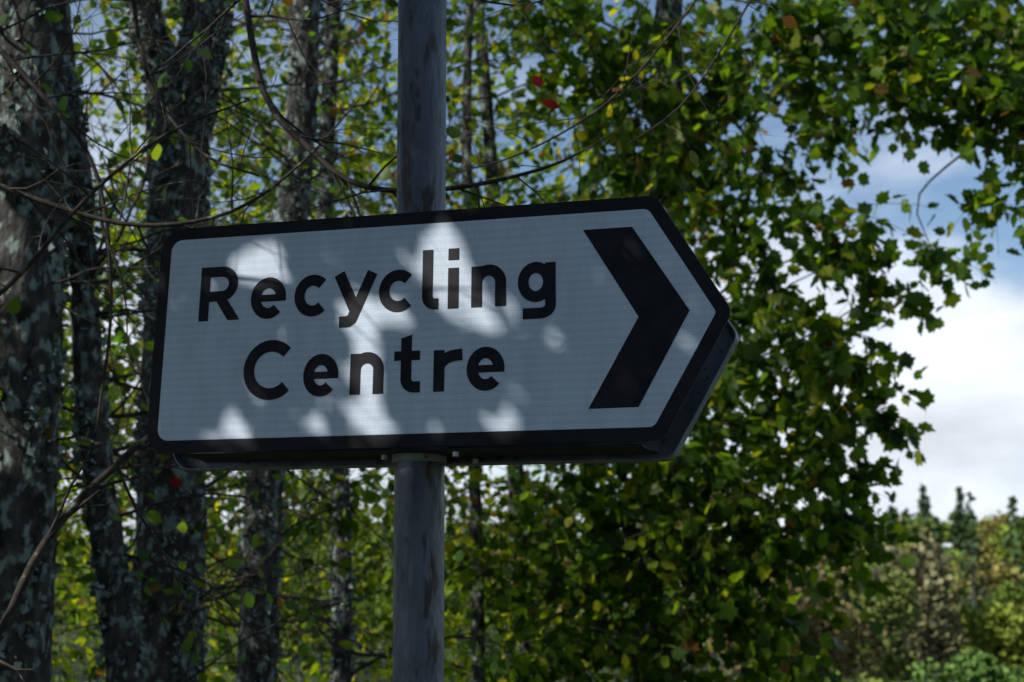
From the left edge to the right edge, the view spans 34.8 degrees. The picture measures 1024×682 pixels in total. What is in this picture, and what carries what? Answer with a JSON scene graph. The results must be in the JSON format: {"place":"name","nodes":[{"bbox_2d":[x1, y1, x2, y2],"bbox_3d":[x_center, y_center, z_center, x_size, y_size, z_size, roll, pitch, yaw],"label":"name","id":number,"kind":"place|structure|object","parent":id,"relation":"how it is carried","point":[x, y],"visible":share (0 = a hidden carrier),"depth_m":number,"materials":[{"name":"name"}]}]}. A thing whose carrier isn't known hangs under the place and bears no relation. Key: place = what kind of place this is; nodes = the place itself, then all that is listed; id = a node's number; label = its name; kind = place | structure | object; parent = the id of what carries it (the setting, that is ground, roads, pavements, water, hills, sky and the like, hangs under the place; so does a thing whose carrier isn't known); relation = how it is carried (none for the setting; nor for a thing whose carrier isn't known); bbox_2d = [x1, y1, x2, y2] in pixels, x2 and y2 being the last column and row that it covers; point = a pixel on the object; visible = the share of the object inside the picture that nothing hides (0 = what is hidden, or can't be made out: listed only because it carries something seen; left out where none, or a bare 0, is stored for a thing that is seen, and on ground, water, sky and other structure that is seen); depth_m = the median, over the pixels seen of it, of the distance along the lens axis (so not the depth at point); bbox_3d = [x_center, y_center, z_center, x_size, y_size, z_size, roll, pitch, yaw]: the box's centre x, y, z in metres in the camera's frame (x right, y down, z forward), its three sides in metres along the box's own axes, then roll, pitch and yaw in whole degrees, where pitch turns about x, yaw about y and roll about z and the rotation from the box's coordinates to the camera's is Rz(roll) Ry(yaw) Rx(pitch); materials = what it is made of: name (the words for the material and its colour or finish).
{"place":"outdoors","nodes":[
{"label":"outdoors","id":0,"kind":"place"},
{"bbox_2d":[50,546,1021,681],"bbox_3d":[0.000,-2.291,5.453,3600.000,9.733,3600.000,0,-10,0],"label":"ground","id":1,"kind":"structure","parent":0,"point":[80,674],"depth_m":50.98,"materials":[{"name":"green plant"}]},
{"bbox_2d":[47,0,209,157],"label":"branch","id":2,"kind":"object","parent":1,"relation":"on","point":[107,73],"visible":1,"depth_m":1.95,"materials":[{"name":"brown plant"}]},
{"bbox_2d":[0,0,453,681],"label":"lichened tree","id":3,"kind":"object","parent":1,"relation":"on","point":[32,304],"visible":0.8,"depth_m":5.00,"materials":[{"name":"grey plant"}]},
{"bbox_2d":[0,0,554,681],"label":"lichened tree","id":4,"kind":"object","parent":1,"relation":"on","point":[118,626],"visible":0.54,"depth_m":5.17,"materials":[{"name":"grey plant"}]},
{"bbox_2d":[49,0,555,681],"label":"lichened tree","id":5,"kind":"object","parent":1,"relation":"on","point":[187,552],"visible":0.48,"depth_m":6.06,"materials":[{"name":"grey plant"}]},
{"bbox_2d":[51,0,598,681],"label":"lichened tree","id":6,"kind":"object","parent":1,"relation":"on","point":[253,666],"visible":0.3,"depth_m":7.03,"materials":[{"name":"grey plant"}]},
{"bbox_2d":[60,0,595,681],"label":"lichened tree","id":7,"kind":"object","parent":1,"relation":"on","point":[344,672],"visible":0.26,"depth_m":7.45,"materials":[{"name":"grey plant"}]},
{"bbox_2d":[392,0,446,681],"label":"sign post","id":8,"kind":"object","parent":1,"relation":"on","point":[418,572],"visible":0.64,"depth_m":2.44,"materials":[{"name":"metal"}]},
{"bbox_2d":[147,196,738,471],"bbox_3d":[-0.118,-0.002,2.489,0.941,0.376,0.122,-3,-12,20],"label":"direction sign","id":9,"kind":"object","parent":8,"relation":"attached to","point":[589,331],"visible":0.99,"depth_m":2.43,"materials":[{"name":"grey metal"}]},
{"bbox_2d":[51,0,844,681],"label":"woodland foliage","id":10,"kind":"object","parent":1,"relation":"on","point":[67,546],"visible":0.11,"depth_m":8.43,"materials":[{"name":"green plant"}]},
{"bbox_2d":[0,0,926,681],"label":"twiggy shrub","id":11,"kind":"object","parent":1,"relation":"on","point":[74,506],"visible":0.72,"depth_m":3.34,"materials":[{"name":"brown plant"}]},
{"bbox_2d":[264,0,664,681],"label":"slender tree","id":12,"kind":"object","parent":1,"relation":"on","point":[486,104],"visible":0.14,"depth_m":9.05,"materials":[{"name":"grey plant"}]},
{"bbox_2d":[290,0,663,681],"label":"slender tree","id":13,"kind":"object","parent":1,"relation":"on","point":[478,618],"visible":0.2,"depth_m":8.62,"materials":[{"name":"grey plant"}]},
{"bbox_2d":[52,483,1023,681],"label":"distant trees","id":14,"kind":"object","parent":1,"relation":"on","point":[928,619],"visible":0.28,"depth_m":31.81,"materials":[{"name":"green plant"}]},
{"bbox_2d":[444,0,1023,681],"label":"maple tree","id":15,"kind":"object","parent":1,"relation":"on","point":[820,362],"visible":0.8,"depth_m":8.08,"materials":[{"name":"green plant"}]},
{"bbox_2d":[59,0,1023,547],"label":"sky","id":16,"kind":"structure","parent":0,"point":[974,372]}
]}

